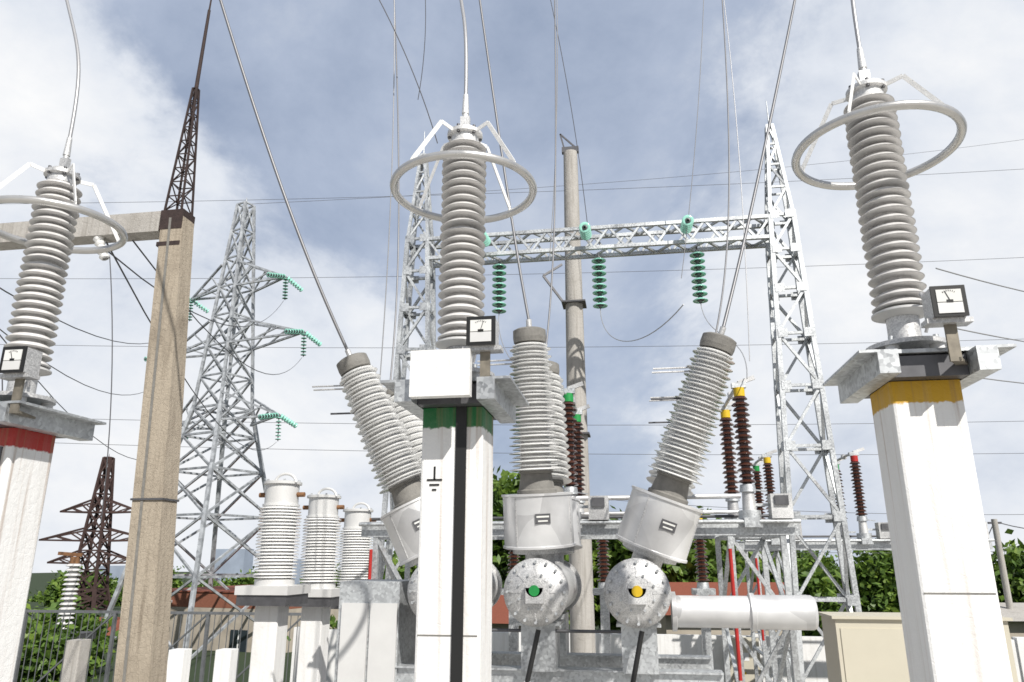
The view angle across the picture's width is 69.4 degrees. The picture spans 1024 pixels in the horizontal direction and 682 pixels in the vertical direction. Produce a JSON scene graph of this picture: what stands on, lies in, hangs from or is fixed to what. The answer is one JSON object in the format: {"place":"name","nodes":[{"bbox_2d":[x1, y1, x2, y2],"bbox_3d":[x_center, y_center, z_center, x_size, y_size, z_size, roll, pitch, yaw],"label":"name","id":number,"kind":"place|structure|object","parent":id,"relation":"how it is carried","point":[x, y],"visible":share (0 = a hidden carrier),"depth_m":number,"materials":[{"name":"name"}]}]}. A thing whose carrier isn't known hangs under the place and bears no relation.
{"place":"outdoors","nodes":[
{"label":"outdoors","id":0,"kind":"place"},
{"bbox_2d":[25,572,600,681],"bbox_3d":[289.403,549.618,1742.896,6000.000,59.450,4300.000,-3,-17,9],"label":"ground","id":1,"kind":"structure","parent":0,"point":[39,581],"depth_m":31.59,"materials":[{"name":"green plant"}]},
{"bbox_2d":[27,587,48,601],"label":"tree","id":2,"kind":"object","parent":1,"relation":"on","point":[35,598],"depth_m":149.93,"materials":[{"name":"green plant"}]},
{"bbox_2d":[0,0,127,681],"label":"arrester","id":3,"kind":"object","parent":1,"relation":"on","point":[33,425],"visible":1,"depth_m":3.93,"materials":[{"name":"metal"}]},
{"bbox_2d":[17,606,115,681],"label":"bush","id":4,"kind":"object","parent":1,"relation":"on","point":[47,654],"visible":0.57,"depth_m":16.44,"materials":[{"name":"green plant"}]},
{"bbox_2d":[26,576,118,678],"bbox_3d":[-15.812,10.333,25.656,4.621,4.186,4.677,-3,-17,9],"label":"bush","id":5,"kind":"object","parent":1,"relation":"on","point":[84,623],"visible":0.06,"depth_m":25.50,"materials":[{"name":"green plant"}]},
{"bbox_2d":[57,552,96,641],"bbox_3d":[-13.368,9.108,21.932,1.500,5.519,0.900,-3,-17,9],"label":"support insulator","id":6,"kind":"object","parent":1,"relation":"on","point":[70,589],"visible":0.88,"depth_m":22.30,"materials":[{"name":"ceramic"}]},
{"bbox_2d":[35,566,122,606],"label":"tree","id":7,"kind":"object","parent":1,"relation":"on","point":[54,591],"visible":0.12,"depth_m":106.44,"materials":[{"name":"green plant"}]},
{"bbox_2d":[39,454,131,609],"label":"transmission tower","id":8,"kind":"structure","parent":1,"relation":"on","point":[95,503],"depth_m":91.96,"materials":[{"name":"metal"}]},
{"bbox_2d":[0,0,211,681],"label":"concrete portal pole","id":9,"kind":"object","parent":1,"relation":"on","point":[142,644],"visible":0.92,"depth_m":7.81,"materials":[{"name":"concrete"}]},
{"bbox_2d":[99,617,119,635],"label":"red house roof","id":10,"kind":"structure","parent":1,"relation":"on","point":[117,626],"depth_m":43.66,"materials":[{"name":"tile"}]},
{"bbox_2d":[122,565,186,589],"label":"tree","id":11,"kind":"object","parent":1,"relation":"on","point":[176,583],"visible":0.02,"depth_m":142.13,"materials":[{"name":"green plant"}]},
{"bbox_2d":[13,610,300,681],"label":"perimeter fence","id":12,"kind":"object","parent":1,"relation":"on","point":[74,660],"visible":0.61,"depth_m":14.07,"materials":[{"name":"metal"}]},
{"bbox_2d":[187,579,218,586],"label":"tree","id":13,"kind":"object","parent":1,"relation":"on","point":[200,584],"visible":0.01,"depth_m":178.43,"materials":[{"name":"green plant"}]},
{"bbox_2d":[104,198,321,658],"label":"transmission tower","id":14,"kind":"structure","parent":1,"relation":"on","point":[237,277],"depth_m":37.73,"materials":[{"name":"metal"}]},
{"bbox_2d":[0,0,1023,552],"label":"conductors","id":15,"kind":"object","parent":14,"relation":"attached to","point":[386,276],"visible":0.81,"depth_m":8.72,"materials":[{"name":"metal"}]},
{"bbox_2d":[98,549,335,583],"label":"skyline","id":16,"kind":"structure","parent":1,"relation":"on","point":[237,561],"depth_m":887.75},
{"bbox_2d":[213,566,257,585],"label":"tree","id":17,"kind":"object","parent":1,"relation":"on","point":[242,581],"visible":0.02,"depth_m":116.80,"materials":[{"name":"green plant"}]},
{"bbox_2d":[168,585,338,652],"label":"building","id":18,"kind":"structure","parent":1,"relation":"on","point":[207,599],"depth_m":35.60,"materials":[{"name":"paint"}]},
{"bbox_2d":[234,472,310,681],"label":"current transformer","id":19,"kind":"object","parent":1,"relation":"on","point":[273,593],"visible":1,"depth_m":8.86,"materials":[{"name":"white ceramic"}]},
{"bbox_2d":[287,615,337,640],"bbox_3d":[-4.037,9.675,21.660,5.009,3.895,4.355,2,-17,-8],"label":"hedge tree","id":20,"kind":"object","parent":1,"relation":"on","point":[333,624],"visible":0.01,"depth_m":21.88,"materials":[{"name":"green plant"}]},
{"bbox_2d":[289,487,344,681],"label":"current transformer","id":21,"kind":"object","parent":1,"relation":"on","point":[322,520],"visible":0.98,"depth_m":9.96,"materials":[{"name":"white ceramic"}]},
{"bbox_2d":[300,563,340,587],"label":"tree","id":22,"kind":"object","parent":1,"relation":"on","point":[333,579],"depth_m":41.61,"materials":[{"name":"green plant"}]},
{"bbox_2d":[331,502,375,608],"bbox_3d":[-2.420,5.222,10.891,0.660,5.572,0.660,-3,-17,9],"label":"current transformer","id":23,"kind":"object","parent":1,"relation":"on","point":[354,565],"visible":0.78,"depth_m":11.31,"materials":[{"name":"white ceramic"}]},
{"bbox_2d":[334,540,416,578],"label":"tree","id":24,"kind":"object","parent":1,"relation":"on","point":[401,570],"visible":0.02,"depth_m":45.77,"materials":[{"name":"green plant"}]},
{"bbox_2d":[380,0,536,681],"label":"arrester","id":25,"kind":"object","parent":1,"relation":"on","point":[453,397],"visible":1,"depth_m":3.34,"materials":[{"name":"white metal"}]},
{"bbox_2d":[492,595,520,628],"bbox_3d":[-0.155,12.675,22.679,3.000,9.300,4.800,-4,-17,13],"label":"red house roof","id":26,"kind":"structure","parent":1,"relation":"on","point":[500,614],"depth_m":22.14,"materials":[{"name":"tile"}]},
{"bbox_2d":[492,465,565,576],"bbox_3d":[0.058,8.930,30.246,6.306,8.100,6.304,10,-19,-31],"label":"tree","id":27,"kind":"object","parent":1,"relation":"on","point":[502,485],"visible":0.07,"depth_m":29.29,"materials":[{"name":"green plant"}]},
{"bbox_2d":[492,539,612,626],"bbox_3d":[1.333,9.606,29.385,6.357,6.230,5.982,-10,-19,32],"label":"tree","id":28,"kind":"object","parent":1,"relation":"on","point":[501,564],"visible":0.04,"depth_m":28.23,"materials":[{"name":"green plant"}]},
{"bbox_2d":[312,319,818,681],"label":"circuit breaker","id":29,"kind":"object","parent":1,"relation":"on","point":[376,632],"visible":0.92,"depth_m":5.33,"materials":[{"name":"metal"}]},
{"bbox_2d":[542,133,595,652],"bbox_3d":[1.007,1.530,13.397,0.801,12.075,0.554,-3,-17,9],"label":"round concrete pole","id":30,"kind":"object","parent":1,"relation":"on","point":[580,560],"visible":0.71,"depth_m":13.63,"materials":[{"name":"concrete"}]},
{"bbox_2d":[359,375,800,681],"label":"disconnector","id":31,"kind":"object","parent":1,"relation":"on","point":[747,522],"visible":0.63,"depth_m":8.32,"materials":[{"name":"metal"}]},
{"bbox_2d":[569,539,662,629],"bbox_3d":[4.434,9.941,30.239,7.345,6.232,7.748,-3,-17,9],"label":"tree","id":32,"kind":"object","parent":1,"relation":"on","point":[613,621],"visible":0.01,"depth_m":28.77,"materials":[{"name":"green plant"}]},
{"bbox_2d":[378,101,861,681],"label":"steel gantry","id":33,"kind":"object","parent":1,"relation":"on","point":[782,385],"visible":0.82,"depth_m":12.12,"materials":[{"name":"metal"}]},
{"bbox_2d":[501,494,740,669],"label":"bus support insulators","id":34,"kind":"object","parent":1,"relation":"on","point":[702,589],"visible":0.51,"depth_m":9.95,"materials":[{"name":"brown ceramic"}]},
{"bbox_2d":[290,627,1023,681],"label":"white boundary wall","id":35,"kind":"structure","parent":1,"relation":"on","point":[681,644],"depth_m":14.06,"materials":[{"name":"paint"}]},
{"bbox_2d":[592,505,752,616],"bbox_3d":[6.079,9.307,28.959,7.052,6.670,8.059,-3,-17,9],"label":"tree","id":36,"kind":"object","parent":1,"relation":"on","point":[681,572],"visible":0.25,"depth_m":27.37,"materials":[{"name":"green plant"}]},
{"bbox_2d":[657,582,784,635],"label":"building","id":37,"kind":"structure","parent":1,"relation":"on","point":[680,588],"depth_m":23.00,"materials":[{"name":"paint"}]},
{"bbox_2d":[737,540,851,635],"bbox_3d":[11.454,11.006,32.602,6.505,5.759,7.304,-3,-17,9],"label":"tree","id":38,"kind":"object","parent":1,"relation":"on","point":[814,587],"visible":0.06,"depth_m":30.94,"materials":[{"name":"green plant"}]},
{"bbox_2d":[796,550,838,569],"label":"tree","id":39,"kind":"object","parent":1,"relation":"on","point":[812,560],"visible":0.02,"depth_m":88.67,"materials":[{"name":"green plant"}]},
{"bbox_2d":[814,550,840,610],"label":"tree","id":40,"kind":"object","parent":1,"relation":"on","point":[832,567],"depth_m":79.84,"materials":[{"name":"green plant"}]},
{"bbox_2d":[829,538,899,611],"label":"tree","id":41,"kind":"object","parent":1,"relation":"on","point":[876,580],"visible":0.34,"depth_m":69.19,"materials":[{"name":"green plant"}]},
{"bbox_2d":[736,447,993,681],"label":"disconnector","id":42,"kind":"object","parent":1,"relation":"on","point":[863,540],"visible":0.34,"depth_m":12.64,"materials":[{"name":"metal"}]},
{"bbox_2d":[791,0,1016,681],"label":"arrester","id":43,"kind":"object","parent":1,"relation":"on","point":[909,380],"visible":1,"depth_m":3.08,"materials":[{"name":"concrete"}]},
{"bbox_2d":[818,612,1017,681],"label":"control cabinet","id":44,"kind":"object","parent":1,"relation":"on","point":[864,646],"visible":0.5,"depth_m":6.30,"materials":[{"name":"beige metal"}]},
{"bbox_2d":[987,519,1023,609],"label":"utility pole","id":45,"kind":"object","parent":1,"relation":"on","point":[1002,568],"visible":0.45,"depth_m":29.45,"materials":[{"name":"concrete"}]},
{"bbox_2d":[991,529,1023,602],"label":"tree","id":46,"kind":"object","parent":1,"relation":"on","point":[1015,548],"visible":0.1,"depth_m":36.35,"materials":[{"name":"green plant"}]},
{"bbox_2d":[993,541,1023,602],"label":"tree","id":47,"kind":"object","parent":1,"relation":"on","point":[1017,572],"visible":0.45,"depth_m":35.42,"materials":[{"name":"green plant"}]},
{"bbox_2d":[999,603,1023,638],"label":"shed","id":48,"kind":"structure","parent":1,"relation":"on","point":[1016,624],"depth_m":27.72,"materials":[{"name":"paint"}]},
{"bbox_2d":[0,0,1023,572],"label":"sky","id":49,"kind":"structure","parent":0,"point":[319,74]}
]}

